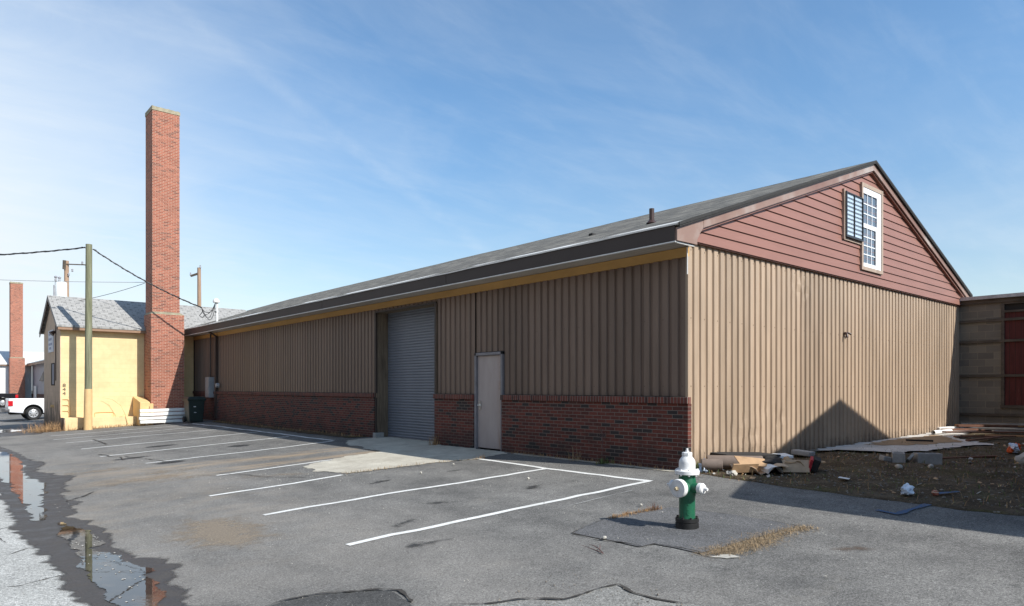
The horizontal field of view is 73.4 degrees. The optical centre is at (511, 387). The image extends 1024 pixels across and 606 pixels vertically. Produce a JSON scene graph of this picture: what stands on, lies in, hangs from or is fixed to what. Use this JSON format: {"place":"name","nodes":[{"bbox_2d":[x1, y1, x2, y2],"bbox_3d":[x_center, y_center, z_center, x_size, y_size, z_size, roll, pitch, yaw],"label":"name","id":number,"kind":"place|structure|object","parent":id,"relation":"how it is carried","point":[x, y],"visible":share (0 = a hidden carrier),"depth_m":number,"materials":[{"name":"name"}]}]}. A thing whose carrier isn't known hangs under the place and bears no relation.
{"place":"outdoors","nodes":[
{"label":"outdoors","id":0,"kind":"place"},
{"bbox_2d":[0,493,90,605],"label":"road","id":1,"kind":"structure","parent":0,"point":[26,567],"depth_m":6.44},
{"bbox_2d":[0,404,1023,605],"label":"parking lot","id":2,"kind":"structure","parent":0,"point":[527,549],"depth_m":7.78,"materials":[{"name":"asphalt"}]},
{"bbox_2d":[0,393,17,406],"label":"pickup truck","id":3,"kind":"object","parent":2,"relation":"on","point":[3,396],"visible":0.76,"depth_m":66.49,"materials":[{"name":"metal"}]},
{"bbox_2d":[9,281,24,397],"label":"brick chimney","id":4,"kind":"object","parent":2,"relation":"on","point":[16,372],"visible":0.94,"depth_m":74.25,"materials":[{"name":"brick"}]},
{"bbox_2d":[0,428,42,436],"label":"wet asphalt","id":5,"kind":"structure","parent":2,"relation":"on","point":[15,433],"depth_m":27.73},
{"bbox_2d":[0,430,21,432],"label":"puddle","id":6,"kind":"object","parent":5,"relation":"on","point":[9,430],"visible":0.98,"depth_m":29.64,"materials":[{"name":"liquid"}]},
{"bbox_2d":[9,423,55,432],"bbox_3d":[-19.661,1.590,28.839,3.054,0.513,2.375,0,0,22],"label":"dry weed","id":7,"kind":"object","parent":5,"relation":"on","point":[33,427],"visible":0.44,"depth_m":28.67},
{"bbox_2d":[20,421,71,433],"bbox_3d":[-18.280,1.533,27.684,3.166,0.564,2.962,0,0,29],"label":"dry weed","id":8,"kind":"object","parent":5,"relation":"on","point":[55,429],"visible":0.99,"depth_m":27.63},
{"bbox_2d":[0,351,43,397],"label":"white block building","id":9,"kind":"structure","parent":2,"relation":"on","point":[29,357],"depth_m":75.75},
{"bbox_2d":[1,398,43,419],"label":"pickup truck","id":10,"kind":"object","parent":2,"relation":"on","point":[25,408],"visible":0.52,"depth_m":41.14,"materials":[{"name":"white metal"}]},
{"bbox_2d":[53,260,84,296],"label":"utility pole","id":11,"kind":"object","parent":2,"relation":"on","point":[60,288],"visible":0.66,"depth_m":47.37,"materials":[{"name":"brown wood"}]},
{"bbox_2d":[82,244,92,429],"bbox_3d":[-17.177,-1.909,27.895,0.533,7.822,0.324,0,0,-41],"label":"utility pole","id":12,"kind":"object","parent":2,"relation":"on","point":[87,423],"visible":0.89,"depth_m":27.79,"materials":[{"name":"brown wood"}]},
{"bbox_2d":[0,247,84,254],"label":"service cable","id":13,"kind":"object","parent":12,"relation":"attached to","point":[42,251],"visible":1,"depth_m":27.33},
{"bbox_2d":[93,249,201,307],"bbox_3d":[-15.207,-4.539,28.830,4.041,2.227,0.079,0,0,-26],"label":"service cable","id":14,"kind":"object","parent":12,"relation":"attached to","point":[145,280],"visible":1,"depth_m":28.74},
{"bbox_2d":[0,447,191,605],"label":"wet asphalt","id":15,"kind":"structure","parent":2,"relation":"on","point":[65,558],"depth_m":7.90,"materials":[{"name":"asphalt"}]},
{"bbox_2d":[0,452,46,520],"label":"puddle","id":16,"kind":"object","parent":15,"relation":"on","point":[13,473],"visible":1,"depth_m":12.52,"materials":[{"name":"liquid"}]},
{"bbox_2d":[2,471,142,601],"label":"floating litter","id":17,"kind":"object","parent":16,"relation":"on","point":[99,554],"visible":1,"depth_m":7.16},
{"bbox_2d":[56,522,166,605],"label":"puddle","id":18,"kind":"object","parent":15,"relation":"on","point":[146,591],"visible":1,"depth_m":6.52,"materials":[{"name":"liquid"}]},
{"bbox_2d":[39,295,246,430],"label":"yellow block building","id":19,"kind":"structure","parent":2,"relation":"on","point":[118,330],"depth_m":29.78,"materials":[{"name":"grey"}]},
{"bbox_2d":[48,329,53,352],"bbox_3d":[-20.278,-2.040,30.234,0.045,0.960,1.340,0,0,-41],"label":"wall sign","id":20,"kind":"object","parent":19,"relation":"attached to","point":[50,343],"visible":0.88,"depth_m":30.18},
{"bbox_2d":[51,363,54,384],"bbox_3d":[-19.972,-0.585,29.904,0.035,0.970,0.900,0,0,-41],"label":"window","id":21,"kind":"structure","parent":19,"relation":"in","point":[52,364],"depth_m":29.79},
{"bbox_2d":[133,396,152,425],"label":"masonry buttress","id":22,"kind":"structure","parent":2,"relation":"on","point":[140,402],"depth_m":29.59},
{"bbox_2d":[111,475,175,484],"bbox_3d":[-6.786,1.710,12.807,1.155,0.090,1.854,0,0,31],"label":"stain","id":23,"kind":"object","parent":2,"relation":"on","point":[149,478],"visible":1,"depth_m":12.90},
{"bbox_2d":[70,428,227,442],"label":"parking line","id":24,"kind":"object","parent":2,"relation":"on","point":[145,435],"visible":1,"depth_m":22.75,"materials":[{"name":"paint"}]},
{"bbox_2d":[144,105,183,424],"bbox_3d":[-15.459,-4.910,30.538,1.340,14.620,1.240,0,0,-41],"label":"brick chimney","id":25,"kind":"object","parent":2,"relation":"on","point":[164,354],"visible":0.94,"depth_m":30.09,"materials":[{"name":"brick"}]},
{"bbox_2d":[79,283,144,300],"bbox_3d":[-17.733,-4.255,30.496,2.790,0.831,0.022,0,0,-5],"label":"overhead wire","id":26,"kind":"object","parent":25,"relation":"attached to","point":[115,292],"visible":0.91,"depth_m":30.51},
{"bbox_2d":[156,460,181,463],"bbox_3d":[-7.620,1.656,15.283,0.779,0.038,0.601,0,0,-41],"label":"stain","id":27,"kind":"object","parent":2,"relation":"on","point":[170,462],"visible":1,"depth_m":15.26,"materials":[{"name":"asphalt"}]},
{"bbox_2d":[85,432,254,448],"bbox_3d":[-10.135,1.576,20.787,5.015,0.242,0.132,0,0,-44],"label":"parking line","id":28,"kind":"object","parent":2,"relation":"on","point":[170,440],"visible":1,"depth_m":20.68,"materials":[{"name":"paint"}]},
{"bbox_2d":[182,397,205,421],"bbox_3d":[-13.510,0.925,29.224,0.756,1.090,0.796,0,0,-41],"label":"wheelie bin","id":29,"kind":"object","parent":2,"relation":"on","point":[194,409],"visible":1,"depth_m":28.98,"materials":[{"name":"plastic"}]},
{"bbox_2d":[100,436,288,456],"bbox_3d":[-8.426,1.581,18.805,0.129,0.242,5.051,0,0,44],"label":"parking line","id":30,"kind":"object","parent":2,"relation":"on","point":[194,446],"visible":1,"depth_m":18.62,"materials":[{"name":"paint"}]},
{"bbox_2d":[174,518,261,545],"bbox_3d":[-3.533,1.730,8.323,1.478,0.070,2.345,0,0,-41],"label":"stain","id":31,"kind":"object","parent":2,"relation":"on","point":[219,532],"visible":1,"depth_m":8.22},
{"bbox_2d":[151,441,330,462],"bbox_3d":[-6.495,1.563,16.964,0.140,0.224,4.749,0,0,43],"label":"parking line","id":32,"kind":"object","parent":2,"relation":"on","point":[238,452],"visible":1,"depth_m":16.78,"materials":[{"name":"paint"}]},
{"bbox_2d":[193,423,332,440],"bbox_3d":[-9.076,1.463,23.662,0.175,0.049,12.687,0,0,-41],"label":"parking line","id":33,"kind":"object","parent":2,"relation":"on","point":[267,432],"visible":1,"depth_m":22.22,"materials":[{"name":"paint"}]},
{"bbox_2d":[217,459,331,475],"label":"parking line","id":34,"kind":"object","parent":2,"relation":"on","point":[274,467],"visible":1,"depth_m":13.82,"materials":[{"name":"paint"}]},
{"bbox_2d":[209,475,340,495],"bbox_3d":[-3.881,1.635,11.579,2.352,0.124,0.176,0,0,-44],"label":"parking line","id":35,"kind":"object","parent":2,"relation":"on","point":[275,485],"visible":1,"depth_m":11.51,"materials":[{"name":"paint"}]},
{"bbox_2d":[211,421,365,437],"bbox_3d":[-8.510,1.407,24.181,0.650,0.035,12.927,0,0,-41],"label":"wall dirt strip","id":36,"kind":"object","parent":2,"relation":"on","point":[310,432],"depth_m":22.50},
{"bbox_2d":[271,590,411,605],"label":"broken asphalt","id":37,"kind":"structure","parent":2,"relation":"on","point":[369,598],"depth_m":5.62,"materials":[{"name":"asphalt"}]},
{"bbox_2d":[266,588,413,605],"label":"asphalt crack","id":38,"kind":"object","parent":37,"relation":"on","point":[404,593],"visible":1,"depth_m":5.78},
{"bbox_2d":[69,420,669,469],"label":"wall fringe grass","id":39,"kind":"structure","parent":2,"relation":"on","point":[119,425],"depth_m":21.34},
{"bbox_2d":[262,468,545,514],"bbox_3d":[-1.356,1.578,10.794,5.076,0.244,0.138,0,0,-39],"label":"parking line","id":40,"kind":"object","parent":2,"relation":"on","point":[397,492],"visible":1,"depth_m":10.46,"materials":[{"name":"paint"}]},
{"bbox_2d":[304,437,506,472],"bbox_3d":[-3.235,1.486,16.045,4.098,0.197,6.247,0,0,-32],"label":"concrete apron","id":41,"kind":"object","parent":2,"relation":"on","point":[397,452],"visible":0.99,"depth_m":14.89,"materials":[{"name":"concrete"}]},
{"bbox_2d":[426,435,439,444],"bbox_3d":[-1.871,1.251,16.742,0.924,0.320,0.657,0,0,-74],"label":"dry weed","id":42,"kind":"object","parent":41,"relation":"on","point":[434,443],"visible":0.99,"depth_m":16.84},
{"bbox_2d":[342,457,478,473],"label":"apron edge grass","id":43,"kind":"structure","parent":2,"relation":"on","point":[378,468],"depth_m":13.02,"materials":[{"name":"plant"}]},
{"bbox_2d":[346,481,649,545],"bbox_3d":[0.160,1.573,9.060,5.080,0.248,0.148,0,0,-40],"label":"parking line","id":44,"kind":"object","parent":2,"relation":"on","point":[414,530],"visible":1,"depth_m":8.60,"materials":[{"name":"paint"}]},
{"bbox_2d":[71,444,1012,604],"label":"loose chips","id":45,"kind":"object","parent":2,"relation":"on","point":[488,508],"visible":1,"depth_m":9.22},
{"bbox_2d":[480,459,652,480],"bbox_3d":[0.674,1.451,12.387,0.178,0.014,4.562,0,0,-40],"label":"parking line","id":46,"kind":"object","parent":2,"relation":"on","point":[569,471],"visible":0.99,"depth_m":11.94,"materials":[{"name":"paint"}]},
{"bbox_2d":[460,583,686,603],"bbox_3d":[0.460,1.666,5.549,1.858,0.064,0.463,0,0,5],"label":"asphalt crack","id":47,"kind":"object","parent":2,"relation":"on","point":[626,588],"visible":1,"depth_m":5.44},
{"bbox_2d":[184,160,972,469],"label":"brown warehouse","id":48,"kind":"structure","parent":2,"relation":"on","point":[814,312],"depth_m":15.00,"materials":[{"name":"metal"}]},
{"bbox_2d":[199,302,215,319],"bbox_3d":[-13.114,-3.306,29.651,0.742,0.757,0.216,0,0,14],"label":"cable loop","id":49,"kind":"object","parent":48,"relation":"hanging from","point":[203,311],"visible":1,"depth_m":29.66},
{"bbox_2d":[474,351,504,450],"bbox_3d":[-0.509,0.310,15.523,0.153,2.220,1.000,0,0,-41],"label":"service door","id":50,"kind":"structure","parent":48,"relation":"in","point":[488,370],"depth_m":15.56,"materials":[{"name":"paint"}]},
{"bbox_2d":[842,188,863,244],"bbox_3d":[7.690,-3.850,15.513,0.935,1.120,0.095,0,0,-41],"label":"louvred window","id":51,"kind":"structure","parent":48,"relation":"in","point":[852,204],"depth_m":15.46,"materials":[{"name":"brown wood"}]},
{"bbox_2d":[859,182,882,274],"bbox_3d":[8.492,-3.735,16.233,1.210,2.010,0.060,0,0,-41],"label":"gable window","id":52,"kind":"structure","parent":48,"relation":"in","point":[874,229],"depth_m":16.26,"materials":[{"name":"white wood"}]},
{"bbox_2d":[461,585,698,605],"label":"road edge","id":53,"kind":"object","parent":2,"relation":"on","point":[616,595],"visible":1,"depth_m":5.37,"materials":[{"name":"asphalt"}]},
{"bbox_2d":[493,568,687,605],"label":"gravel edge","id":54,"kind":"object","parent":53,"relation":"on","point":[586,598],"visible":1,"depth_m":5.46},
{"bbox_2d":[550,490,631,509],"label":"parking line","id":55,"kind":"object","parent":2,"relation":"on","point":[592,499],"visible":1,"depth_m":9.40,"materials":[{"name":"paint"}]},
{"bbox_2d":[514,453,674,470],"bbox_3d":[1.417,1.399,13.060,0.201,0.010,4.277,0,0,-41],"label":"wall footing strip","id":56,"kind":"object","parent":2,"relation":"on","point":[597,462],"depth_m":12.86,"materials":[{"name":"concrete"}]},
{"bbox_2d":[596,427,613,464],"bbox_3d":[1.671,1.069,12.703,0.424,0.679,0.325,0,0,30],"label":"tall weed","id":57,"kind":"object","parent":56,"relation":"on","point":[601,461],"visible":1,"depth_m":12.72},
{"bbox_2d":[575,533,700,552],"bbox_3d":[1.224,1.587,7.059,1.517,0.023,0.164,0,0,37],"label":"asphalt crack","id":58,"kind":"object","parent":2,"relation":"on","point":[640,545],"visible":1,"depth_m":6.97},
{"bbox_2d":[574,507,797,552],"bbox_3d":[1.867,1.556,7.654,1.901,0.088,1.828,0,0,-41],"label":"hydrant patch","id":59,"kind":"object","parent":2,"relation":"on","point":[654,526],"visible":0.91,"depth_m":7.55,"materials":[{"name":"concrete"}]},
{"bbox_2d":[607,506,662,518],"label":"dry grass","id":60,"kind":"structure","parent":59,"relation":"on","point":[622,515],"depth_m":8.44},
{"bbox_2d":[667,448,708,529],"bbox_3d":[1.948,1.141,7.643,0.394,0.935,0.393,0,0,4],"label":"fire hydrant","id":61,"kind":"object","parent":59,"relation":"on","point":[685,488],"visible":1,"depth_m":7.55,"materials":[{"name":"metal"}]},
{"bbox_2d":[712,554,738,557],"bbox_3d":[1.987,1.581,6.449,0.270,0.009,0.140,0,0,-9],"label":"concrete flake","id":62,"kind":"object","parent":2,"relation":"on","point":[726,556],"visible":1,"depth_m":6.45,"materials":[{"name":"concrete"}]},
{"bbox_2d":[691,523,818,560],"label":"dry grass","id":63,"kind":"structure","parent":2,"relation":"on","point":[727,549],"depth_m":6.86,"materials":[{"name":"plant"}]},
{"bbox_2d":[877,503,931,514],"bbox_3d":[4.743,1.430,8.181,0.857,0.046,0.291,0,0,-24],"label":"blue mark","id":64,"kind":"object","parent":2,"relation":"on","point":[910,509],"visible":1,"depth_m":8.10,"materials":[{"name":"paint"}]},
{"bbox_2d":[0,0,1023,351],"label":"sky","id":65,"kind":"structure","parent":0,"point":[325,145],"materials":[{"name":"blue"}]},
{"bbox_2d":[701,433,1023,515],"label":"dirt yard","id":66,"kind":"structure","parent":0,"point":[976,475],"depth_m":10.42,"materials":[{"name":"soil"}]},
{"bbox_2d":[698,458,708,472],"bbox_3d":[3.178,1.284,11.332,0.206,0.249,0.238,0,0,26],"label":"plastic bag","id":67,"kind":"object","parent":66,"relation":"on","point":[703,470],"visible":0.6,"depth_m":11.29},
{"bbox_2d":[701,459,722,470],"bbox_3d":[3.283,1.269,11.295,0.330,0.200,0.200,0,0,11],"label":"foam roll","id":68,"kind":"object","parent":66,"relation":"on","point":[712,464],"visible":0.98,"depth_m":11.21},
{"bbox_2d":[728,470,737,475],"bbox_3d":[3.482,1.347,10.865,0.166,0.104,0.130,0,0,-41],"label":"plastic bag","id":69,"kind":"object","parent":66,"relation":"on","point":[733,473],"visible":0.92,"depth_m":10.81,"materials":[{"name":"plastic"}]},
{"bbox_2d":[706,455,762,469],"bbox_3d":[3.739,1.258,11.556,0.900,0.240,0.240,0,0,9],"label":"foam roll","id":70,"kind":"object","parent":66,"relation":"on","point":[727,460],"visible":0.32,"depth_m":11.48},
{"bbox_2d":[710,452,780,458],"bbox_3d":[4.059,1.245,12.072,1.200,0.239,0.550,0,0,-23],"label":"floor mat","id":71,"kind":"object","parent":66,"relation":"on","point":[764,455],"visible":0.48,"depth_m":11.95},
{"bbox_2d":[773,453,792,457],"bbox_3d":[4.507,1.219,12.197,0.851,0.089,0.321,0,0,-3],"label":"foam board","id":72,"kind":"object","parent":71,"relation":"on","point":[783,455],"visible":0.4,"depth_m":12.10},
{"bbox_2d":[729,456,788,474],"bbox_3d":[3.924,1.251,11.047,0.949,0.284,0.520,0,0,-3],"label":"cardboard box","id":73,"kind":"object","parent":66,"relation":"on","point":[751,464],"visible":1,"depth_m":10.93,"materials":[{"name":"cardboard"}]},
{"bbox_2d":[762,455,782,473],"bbox_3d":[4.298,1.247,11.275,0.414,0.268,0.580,0,0,32],"label":"plastic sheet","id":74,"kind":"object","parent":66,"relation":"on","point":[774,459],"visible":0.56,"depth_m":11.09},
{"bbox_2d":[791,449,814,456],"bbox_3d":[5.745,1.284,13.563,0.353,0.151,0.554,0,0,34],"label":"concrete slab","id":75,"kind":"object","parent":66,"relation":"on","point":[802,452],"depth_m":13.37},
{"bbox_2d":[782,456,825,472],"bbox_3d":[4.698,1.233,11.168,0.684,0.267,0.468,0,0,9],"label":"cardboard box","id":76,"kind":"object","parent":66,"relation":"on","point":[811,464],"visible":0.96,"depth_m":11.00,"materials":[{"name":"cardboard"}]},
{"bbox_2d":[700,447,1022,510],"bbox_3d":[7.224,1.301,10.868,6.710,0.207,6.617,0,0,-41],"label":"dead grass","id":77,"kind":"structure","parent":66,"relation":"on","point":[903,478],"depth_m":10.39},
{"bbox_2d":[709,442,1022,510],"bbox_3d":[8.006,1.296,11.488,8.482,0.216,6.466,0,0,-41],"label":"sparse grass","id":78,"kind":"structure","parent":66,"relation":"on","point":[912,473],"depth_m":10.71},
{"bbox_2d":[713,443,1023,499],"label":"scattered debris","id":79,"kind":"object","parent":66,"relation":"on","point":[866,455],"visible":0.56,"depth_m":11.01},
{"bbox_2d":[730,443,1018,492],"bbox_3d":[8.568,1.315,13.196,11.056,0.168,4.150,0,0,-41],"label":"scattered debris","id":80,"kind":"object","parent":66,"relation":"on","point":[754,477],"visible":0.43,"depth_m":10.67,"materials":[{"name":"cardboard"}]},
{"bbox_2d":[879,455,891,461],"bbox_3d":[6.680,1.268,12.256,0.266,0.139,0.124,0,0,-21],"label":"concrete chunk","id":81,"kind":"object","parent":66,"relation":"on","point":[885,458],"visible":0.97,"depth_m":12.20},
{"bbox_2d":[892,451,904,462],"bbox_3d":[6.910,1.257,12.297,0.200,0.200,0.400,0,0,27],"label":"cinder block","id":82,"kind":"object","parent":66,"relation":"on","point":[898,457],"depth_m":12.13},
{"bbox_2d":[818,430,993,451],"bbox_3d":[10.550,1.252,16.652,9.807,0.078,2.374,0,0,-41],"label":"concrete pad","id":83,"kind":"object","parent":66,"relation":"on","point":[861,446],"visible":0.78,"depth_m":15.05,"materials":[{"name":"concrete"}]},
{"bbox_2d":[864,435,962,444],"bbox_3d":[9.796,1.252,16.280,4.183,0.034,1.439,0,0,-41],"label":"sand patch","id":84,"kind":"object","parent":83,"relation":"on","point":[936,439],"visible":0.9,"depth_m":16.06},
{"bbox_2d":[906,439,932,441],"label":"timber board","id":85,"kind":"object","parent":84,"relation":"on","point":[919,440],"visible":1,"depth_m":15.87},
{"bbox_2d":[931,429,952,434],"bbox_3d":[11.524,1.177,18.422,1.100,0.110,0.110,0,0,-37],"label":"plastic pipe","id":86,"kind":"object","parent":83,"relation":"on","point":[933,432],"visible":0.78,"depth_m":18.23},
{"bbox_2d":[940,428,982,430],"bbox_3d":[12.798,1.156,19.091,2.100,0.050,0.200,1,0,-17],"label":"timber board","id":87,"kind":"object","parent":83,"relation":"on","point":[962,429],"visible":0.46,"depth_m":18.93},
{"bbox_2d":[965,436,1002,440],"bbox_3d":[11.339,1.218,16.500,1.700,0.032,0.100,-1,0,-33],"label":"timber board","id":88,"kind":"object","parent":83,"relation":"on","point":[983,438],"visible":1,"depth_m":16.37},
{"bbox_2d":[953,435,1015,436],"bbox_3d":[11.694,1.203,17.007,1.500,0.030,0.120,0,0,-1],"label":"timber board","id":89,"kind":"object","parent":83,"relation":"on","point":[984,436],"visible":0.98,"depth_m":16.95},
{"bbox_2d":[994,431,1023,432],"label":"timber board","id":90,"kind":"object","parent":83,"relation":"on","point":[1008,431],"visible":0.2,"depth_m":17.98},
{"bbox_2d":[901,483,914,494],"bbox_3d":[5.095,1.303,8.857,0.165,0.152,0.260,0,0,26],"label":"plastic bag","id":91,"kind":"object","parent":66,"relation":"on","point":[906,488],"visible":1,"depth_m":8.79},
{"bbox_2d":[905,453,913,462],"bbox_3d":[7.043,1.252,12.174,0.122,0.203,0.247,0,0,19],"label":"concrete chunk","id":92,"kind":"object","parent":66,"relation":"on","point":[910,457],"visible":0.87,"depth_m":12.09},
{"bbox_2d":[913,453,941,464],"bbox_3d":[7.338,1.255,12.139,0.400,0.200,0.200,0,0,9],"label":"cinder block","id":93,"kind":"object","parent":66,"relation":"on","point":[934,458],"depth_m":12.05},
{"bbox_2d":[931,490,938,495],"bbox_3d":[5.416,1.343,8.801,0.087,0.069,0.096,0,0,26],"label":"brick bit","id":94,"kind":"object","parent":66,"relation":"on","point":[934,492],"visible":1,"depth_m":8.77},
{"bbox_2d":[936,426,966,429],"bbox_3d":[13.093,1.134,19.970,2.500,0.060,0.140,-1,0,-28],"label":"timber board","id":95,"kind":"object","parent":66,"relation":"on","point":[938,428],"visible":0.49,"depth_m":19.59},
{"bbox_2d":[954,424,1023,426],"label":"timber board","id":96,"kind":"object","parent":95,"relation":"on","point":[979,424],"visible":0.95,"depth_m":19.55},
{"bbox_2d":[956,424,1017,426],"bbox_3d":[13.372,1.067,19.192,1.900,0.060,0.100,1,0,-1],"label":"timber board","id":97,"kind":"object","parent":96,"relation":"on","point":[958,425],"visible":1,"depth_m":19.14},
{"bbox_2d":[961,423,1023,425],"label":"timber board","id":98,"kind":"object","parent":96,"relation":"on","point":[1020,424],"visible":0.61,"depth_m":19.39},
{"bbox_2d":[942,455,996,458],"bbox_3d":[8.587,1.311,12.958,1.400,0.035,0.080,0,0,-17],"label":"timber board","id":99,"kind":"object","parent":66,"relation":"on","point":[989,456],"visible":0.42,"depth_m":12.94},
{"bbox_2d":[959,292,1023,430],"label":"block building","id":100,"kind":"structure","parent":66,"relation":"on","point":[991,358],"depth_m":19.98,"materials":[{"name":"concrete"}]},
{"bbox_2d":[1000,301,1023,407],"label":"boarded door","id":101,"kind":"structure","parent":100,"relation":"in","point":[1012,353],"depth_m":19.61,"materials":[{"name":"brown wood"}]},
{"bbox_2d":[985,434,1023,436],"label":"timber board","id":102,"kind":"object","parent":66,"relation":"on","point":[1005,435],"visible":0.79,"depth_m":17.14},
{"bbox_2d":[1007,443,1020,452],"bbox_3d":[9.997,1.193,13.692,0.231,0.196,0.409,0,0,38],"label":"plastic bag","id":103,"kind":"object","parent":66,"relation":"on","point":[1014,448],"visible":1,"depth_m":13.61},
{"bbox_2d":[1014,452,1023,464],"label":"rock","id":104,"kind":"object","parent":66,"relation":"on","point":[1019,458],"visible":0.87,"depth_m":11.99,"materials":[{"name":"stone"}]},
{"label":"timber board","id":105,"kind":"object","parent":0,"visible":0},
{"bbox_2d":[942,431,994,432],"bbox_3d":[12.154,1.160,18.002,1.900,0.040,0.130,1,0,-9],"label":"timber board","id":106,"kind":"object","parent":105,"relation":"on","point":[968,432],"visible":0.77,"depth_m":17.90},
{"bbox_2d":[967,427,1023,429],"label":"timber board","id":107,"kind":"object","parent":105,"relation":"on","point":[997,428],"visible":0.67,"depth_m":18.73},
{"bbox_3d":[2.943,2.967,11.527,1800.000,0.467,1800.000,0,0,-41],"label":"ground","id":108,"kind":"structure","parent":0,"visible":0},
{"bbox_2d":[27,359,43,397],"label":"grey warehouse","id":109,"kind":"structure","parent":108,"relation":"on","point":[38,379],"depth_m":72.11,"materials":[{"name":"metal"}]},
{"bbox_2d":[34,386,36,397],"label":"service door","id":110,"kind":"structure","parent":109,"relation":"in","point":[35,387],"depth_m":73.22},
{"bbox_2d":[190,265,200,305],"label":"utility pole","id":111,"kind":"object","parent":108,"relation":"on","point":[198,273],"visible":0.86,"depth_m":44.88,"materials":[{"name":"brown wood"}]},
{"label":"timber bearers","id":112,"kind":"object","parent":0,"visible":0},
{"bbox_2d":[139,419,182,423],"bbox_3d":[-14.942,1.435,29.479,1.840,0.130,0.200,-1,0,-42],"label":"wheel stop","id":113,"kind":"object","parent":112,"relation":"on","point":[159,421],"visible":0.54,"depth_m":29.31,"materials":[{"name":"paint"}]},
{"bbox_2d":[138,415,184,419],"bbox_3d":[-14.979,1.277,29.485,1.840,0.130,0.200,-1,1,-41],"label":"wheel stop","id":114,"kind":"object","parent":113,"relation":"on","point":[160,417],"visible":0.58,"depth_m":29.34,"materials":[{"name":"paint"}]},
{"bbox_2d":[139,411,184,415],"bbox_3d":[-14.942,1.119,29.478,1.840,0.130,0.200,-2,1,-40],"label":"wheel stop","id":115,"kind":"object","parent":114,"relation":"on","point":[162,413],"visible":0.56,"depth_m":29.36,"materials":[{"name":"paint"}]},
{"bbox_2d":[139,408,183,412],"bbox_3d":[-14.972,0.961,29.514,1.840,0.130,0.200,-1,1,-42],"label":"wheel stop","id":116,"kind":"object","parent":115,"relation":"on","point":[160,410],"visible":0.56,"depth_m":29.38,"materials":[{"name":"paint"}]},
{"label":"street warehouse","id":117,"kind":"object","parent":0,"visible":0},
{"bbox_2d":[14,280,145,282],"bbox_3d":[-30.070,-5.700,31.241,27.546,2.022,0.022,0,0,2],"label":"overhead wire","id":118,"kind":"object","parent":117,"relation":"attached to","point":[75,281],"visible":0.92,"depth_m":30.80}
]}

